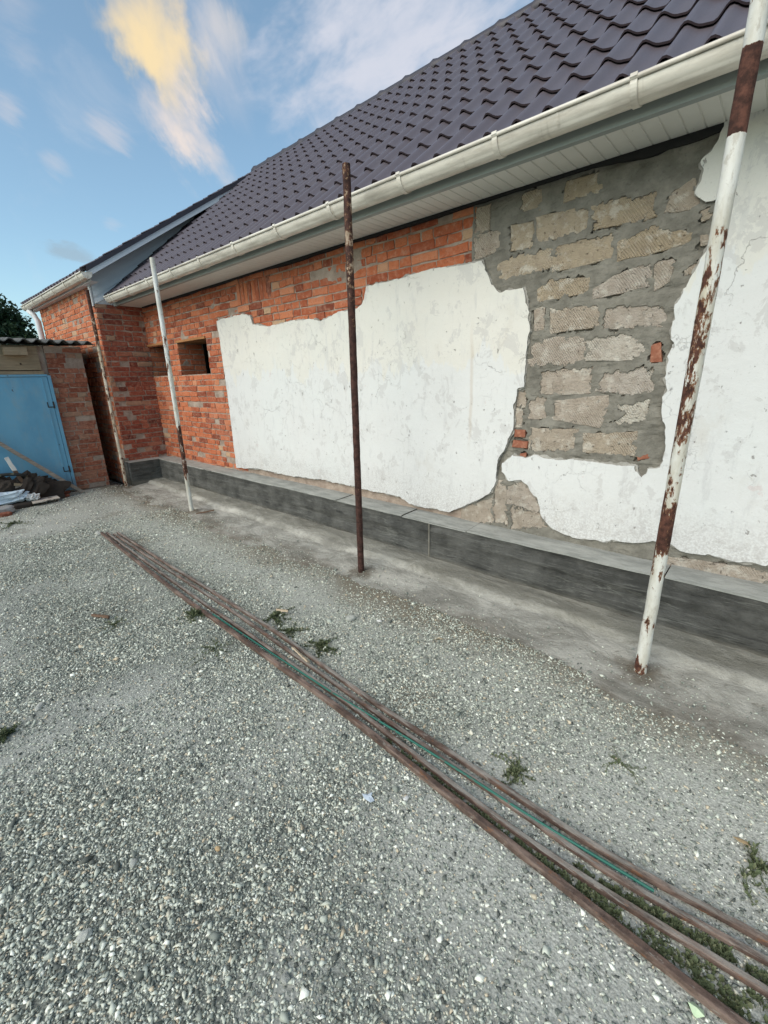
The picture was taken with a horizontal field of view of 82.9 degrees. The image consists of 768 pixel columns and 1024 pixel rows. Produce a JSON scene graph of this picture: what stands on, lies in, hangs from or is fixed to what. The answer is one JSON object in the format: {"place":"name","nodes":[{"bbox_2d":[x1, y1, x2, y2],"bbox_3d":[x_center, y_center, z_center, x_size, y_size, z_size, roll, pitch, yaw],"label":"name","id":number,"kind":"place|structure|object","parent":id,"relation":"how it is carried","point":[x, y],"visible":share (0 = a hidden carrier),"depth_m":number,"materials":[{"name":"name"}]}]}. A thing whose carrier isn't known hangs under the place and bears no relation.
{"place":"outdoors","nodes":[
{"label":"outdoors","id":0,"kind":"place"},
{"bbox_2d":[0,293,39,345],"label":"tree","id":1,"kind":"object","parent":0,"point":[13,324],"visible":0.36,"depth_m":13.06,"materials":[{"name":"green plant"}]},
{"bbox_2d":[0,0,533,338],"label":"sky","id":2,"kind":"structure","parent":0,"point":[118,117],"materials":[{"name":"blue"}]},
{"bbox_2d":[0,479,767,1023],"bbox_3d":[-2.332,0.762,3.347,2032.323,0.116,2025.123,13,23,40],"label":"ground","id":3,"kind":"structure","parent":0,"point":[70,515],"depth_m":1.75,"materials":[{"name":"grey gravel"}]},
{"bbox_2d":[0,511,12,517],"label":"brick fragment","id":4,"kind":"object","parent":3,"relation":"on","point":[5,514],"visible":0.98,"depth_m":5.72,"materials":[{"name":"red brick"}]},
{"bbox_2d":[0,505,14,512],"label":"concrete lump","id":5,"kind":"object","parent":3,"relation":"on","point":[6,508],"visible":0.76,"depth_m":5.81,"materials":[{"name":"grey concrete"}]},
{"bbox_2d":[0,722,20,743],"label":"weed patch","id":6,"kind":"object","parent":3,"relation":"on","point":[4,732],"visible":1,"depth_m":2.10,"materials":[{"name":"green plant"}]},
{"bbox_2d":[0,520,33,529],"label":"weed patch","id":7,"kind":"object","parent":3,"relation":"on","point":[10,524],"visible":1,"depth_m":5.39,"materials":[{"name":"green plant"}]},
{"bbox_2d":[12,501,32,509],"bbox_3d":[-5.096,-0.088,6.135,0.205,0.093,0.224,13,23,40],"label":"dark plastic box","id":8,"kind":"object","parent":3,"relation":"on","point":[23,504],"visible":0.69,"depth_m":6.08,"materials":[{"name":"black plastic"}]},
{"bbox_2d":[0,470,71,505],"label":"rag heap","id":9,"kind":"object","parent":3,"relation":"on","point":[43,486],"visible":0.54,"depth_m":6.32,"materials":[{"name":"black fabric"}]},
{"bbox_2d":[4,457,22,482],"bbox_3d":[-5.157,-0.448,6.188,0.245,0.696,0.053,-10,19,-26],"label":"stake","id":10,"kind":"object","parent":9,"relation":"on","point":[12,466],"visible":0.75,"depth_m":6.10,"materials":[{"name":"grey wood"}]},
{"bbox_2d":[0,473,27,476],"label":"hose","id":11,"kind":"object","parent":9,"relation":"on","point":[12,474],"visible":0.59,"depth_m":6.10,"materials":[{"name":"black rubber"}]},
{"bbox_2d":[0,489,28,504],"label":"plastic sack","id":12,"kind":"object","parent":9,"relation":"on","point":[10,497],"visible":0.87,"depth_m":6.03,"materials":[{"name":"white plastic"}]},
{"bbox_2d":[31,495,59,503],"bbox_3d":[-5.070,-0.220,6.462,0.730,0.025,0.360,13,23,40],"label":"plywood board","id":13,"kind":"object","parent":9,"relation":"on","point":[44,499],"visible":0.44,"depth_m":6.30,"materials":[{"name":"beige wood"}]},
{"bbox_2d":[25,493,39,500],"bbox_3d":[-5.037,-0.219,6.242,0.157,0.128,0.183,13,23,40],"label":"paper ball","id":14,"kind":"object","parent":13,"relation":"on","point":[32,497],"visible":0.99,"depth_m":6.21,"materials":[{"name":"white paper"}]},
{"bbox_2d":[34,702,43,710],"bbox_3d":[-1.807,1.019,2.279,0.029,0.018,0.067,-6,18,-13],"label":"stone","id":15,"kind":"object","parent":3,"relation":"on","point":[38,707],"visible":1,"depth_m":2.27,"materials":[{"name":"white stone"}]},
{"bbox_2d":[0,442,83,492],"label":"plank","id":16,"kind":"object","parent":3,"relation":"on","point":[30,461],"visible":0.93,"depth_m":6.41,"materials":[{"name":"brown wood"}]},
{"bbox_2d":[0,337,109,491],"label":"shed","id":17,"kind":"structure","parent":3,"relation":"on","point":[47,418],"depth_m":6.54,"materials":[{"name":"brick"}]},
{"bbox_2d":[0,377,72,490],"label":"door","id":18,"kind":"structure","parent":17,"relation":"in","point":[29,426],"depth_m":6.39,"materials":[{"name":"blue paint"}]},
{"bbox_2d":[76,927,92,943],"bbox_3d":[-0.918,1.297,1.334,0.031,0.022,0.041,13,23,40],"label":"stone","id":19,"kind":"object","parent":3,"relation":"on","point":[84,935],"visible":1,"depth_m":1.33,"materials":[{"name":"grey stone"}]},
{"bbox_2d":[91,614,109,618],"bbox_3d":[-2.060,0.754,3.161,0.157,0.031,0.023,3,18,15],"label":"twig","id":20,"kind":"object","parent":3,"relation":"on","point":[102,616],"visible":1,"depth_m":3.15,"materials":[{"name":"beige wood"}]},
{"bbox_2d":[92,616,130,631],"bbox_3d":[-1.919,0.796,3.059,0.212,0.018,0.201,11,21,34],"label":"weed patch","id":21,"kind":"object","parent":3,"relation":"on","point":[114,625],"visible":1,"depth_m":3.08,"materials":[{"name":"green plant"}]},
{"bbox_2d":[129,858,137,867],"bbox_3d":[-0.882,1.236,1.532,0.025,0.020,0.032,2,18,13],"label":"stone","id":22,"kind":"object","parent":3,"relation":"on","point":[133,862],"visible":1,"depth_m":1.52,"materials":[{"name":"grey stone"}]},
{"bbox_2d":[177,606,209,624],"bbox_3d":[-1.377,0.738,3.145,0.238,0.060,0.190,-6,18,-15],"label":"weed patch","id":23,"kind":"object","parent":3,"relation":"on","point":[192,613],"visible":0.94,"depth_m":3.14,"materials":[{"name":"green plant"}]},
{"bbox_2d":[186,636,233,668],"bbox_3d":[-1.092,0.872,2.733,0.247,0.024,0.346,-2,17,0],"label":"weed patch","id":24,"kind":"object","parent":3,"relation":"on","point":[215,643],"visible":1,"depth_m":2.75,"materials":[{"name":"green plant"}]},
{"bbox_2d":[262,606,294,629],"bbox_3d":[-0.752,0.747,3.095,0.195,0.034,0.366,4,18,19],"label":"weed patch","id":25,"kind":"object","parent":3,"relation":"on","point":[274,614],"visible":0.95,"depth_m":3.09,"materials":[{"name":"green plant"}]},
{"bbox_2d":[280,973,289,984],"bbox_3d":[-0.278,1.316,1.227,0.027,0.019,0.023,13,23,40],"label":"stone","id":26,"kind":"object","parent":3,"relation":"on","point":[285,979],"visible":1,"depth_m":1.22,"materials":[{"name":"grey stone"}]},
{"bbox_2d":[273,622,309,640],"bbox_3d":[-0.628,0.796,2.947,0.243,0.027,0.244,-6,18,-14],"label":"weed patch","id":27,"kind":"object","parent":3,"relation":"on","point":[288,630],"visible":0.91,"depth_m":2.94,"materials":[{"name":"green plant"}]},
{"bbox_2d":[300,637,340,656],"bbox_3d":[-0.403,0.853,2.740,0.265,0.038,0.196,-6,18,-13],"label":"weed patch","id":28,"kind":"object","parent":3,"relation":"on","point":[320,645],"visible":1,"depth_m":2.75,"materials":[{"name":"green plant"}]},
{"bbox_2d":[346,615,355,621],"bbox_3d":[-0.233,0.748,3.062,0.073,0.042,0.050,-12,20,-30],"label":"stone","id":29,"kind":"object","parent":3,"relation":"on","point":[349,618],"visible":1,"depth_m":3.04,"materials":[{"name":"white stone"}]},
{"bbox_2d":[362,792,373,801],"bbox_3d":[-0.063,1.149,1.750,0.042,0.011,0.047,-6,18,-15],"label":"paper scrap","id":30,"kind":"object","parent":3,"relation":"on","point":[368,797],"visible":1,"depth_m":1.75,"materials":[{"name":"white paper"}]},
{"bbox_2d":[100,532,749,1023],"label":"steel bar","id":31,"kind":"object","parent":3,"relation":"on","point":[706,998],"visible":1,"depth_m":1.54,"materials":[{"name":"brown metal"}]},
{"bbox_2d":[212,614,653,892],"bbox_3d":[-0.184,0.982,2.260,2.761,0.027,0.031,13,22,39],"label":"green rod","id":32,"kind":"object","parent":3,"relation":"on","point":[518,808],"visible":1,"depth_m":1.81,"materials":[{"name":"metal"}]},
{"bbox_2d":[106,532,767,997],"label":"steel bar","id":33,"kind":"object","parent":3,"relation":"on","point":[732,970],"visible":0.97,"depth_m":1.54,"materials":[{"name":"brown metal"}]},
{"bbox_2d":[113,533,767,966],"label":"steel bar","id":34,"kind":"object","parent":3,"relation":"on","point":[673,909],"visible":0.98,"depth_m":1.59,"materials":[{"name":"brown metal"}]},
{"bbox_2d":[291,647,309,662],"bbox_3d":[-0.501,0.858,2.614,0.027,0.025,0.192,-15,22,-37],"label":"wood splinter","id":35,"kind":"object","parent":34,"relation":"on","point":[299,653],"visible":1,"depth_m":2.61,"materials":[{"name":"beige wood"}]},
{"bbox_2d":[117,532,767,947],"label":"steel bar","id":36,"kind":"object","parent":3,"relation":"on","point":[655,880],"visible":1,"depth_m":1.71,"materials":[{"name":"brown metal"}]},
{"bbox_2d":[491,751,534,786],"bbox_3d":[0.556,1.104,1.878,0.158,0.025,0.181,-2,17,-2],"label":"weed patch","id":37,"kind":"object","parent":3,"relation":"on","point":[513,769],"visible":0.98,"depth_m":1.86,"materials":[{"name":"green plant"}]},
{"bbox_2d":[385,738,767,1023],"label":"grass","id":38,"kind":"structure","parent":3,"relation":"on","point":[722,949],"depth_m":1.29,"materials":[{"name":"green plant"}]},
{"bbox_2d":[602,746,647,785],"bbox_3d":[1.040,1.099,1.863,0.172,0.020,0.180,13,23,40],"label":"weed patch","id":39,"kind":"object","parent":3,"relation":"on","point":[619,760],"visible":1,"depth_m":1.88,"materials":[{"name":"green plant"}]},
{"bbox_2d":[688,1002,704,1017],"bbox_3d":[0.827,1.318,1.153,0.038,0.029,0.028,13,23,40],"label":"plastic scrap","id":40,"kind":"object","parent":3,"relation":"on","point":[697,1010],"visible":1,"depth_m":1.15,"materials":[{"name":"plastic"}]},
{"bbox_2d":[734,837,750,846],"bbox_3d":[1.288,1.185,1.559,0.062,0.027,0.027,13,23,40],"label":"dry leaf","id":41,"kind":"object","parent":3,"relation":"on","point":[741,840],"visible":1,"depth_m":1.56,"materials":[{"name":"beige plant"}]},
{"bbox_2d":[740,841,767,905],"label":"weed patch","id":42,"kind":"object","parent":3,"relation":"on","point":[761,863],"visible":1,"depth_m":1.47,"materials":[{"name":"green plant"}]},
{"bbox_2d":[20,0,767,657],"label":"house","id":43,"kind":"structure","parent":0,"point":[534,186],"depth_m":3.18,"materials":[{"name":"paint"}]},
{"bbox_2d":[121,478,767,755],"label":"pavement","id":44,"kind":"structure","parent":0,"point":[722,672],"depth_m":2.90,"materials":[{"name":"grey concrete"}]},
{"bbox_2d":[85,289,127,486],"bbox_3d":[-4.273,-1.769,6.759,0.053,3.061,0.122,-9,19,-22],"label":"pole","id":45,"kind":"object","parent":44,"relation":"on","point":[105,383],"visible":0.93,"depth_m":6.69,"materials":[{"name":"metal"}]},
{"bbox_2d":[149,257,193,510],"bbox_3d":[-2.543,-1.360,5.275,0.054,3.068,0.111,-4,17,-9],"label":"pole","id":46,"kind":"object","parent":44,"relation":"on","point":[169,367],"visible":0.96,"depth_m":5.20,"materials":[{"name":"white metal"}]},
{"bbox_2d":[342,162,363,572],"bbox_3d":[-0.222,-0.825,3.333,0.057,3.067,0.125,-8,18,-21],"label":"pole","id":47,"kind":"object","parent":44,"relation":"on","point":[346,175],"visible":0.96,"depth_m":3.20,"materials":[{"name":"brown metal"}]},
{"bbox_2d":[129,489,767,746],"bbox_3d":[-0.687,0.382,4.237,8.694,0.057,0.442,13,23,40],"label":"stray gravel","id":48,"kind":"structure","parent":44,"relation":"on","point":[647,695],"depth_m":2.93,"materials":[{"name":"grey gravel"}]},
{"bbox_2d":[634,0,767,674],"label":"pole","id":49,"kind":"object","parent":44,"relation":"on","point":[753,40],"visible":0.96,"depth_m":1.82,"materials":[{"name":"white metal"}]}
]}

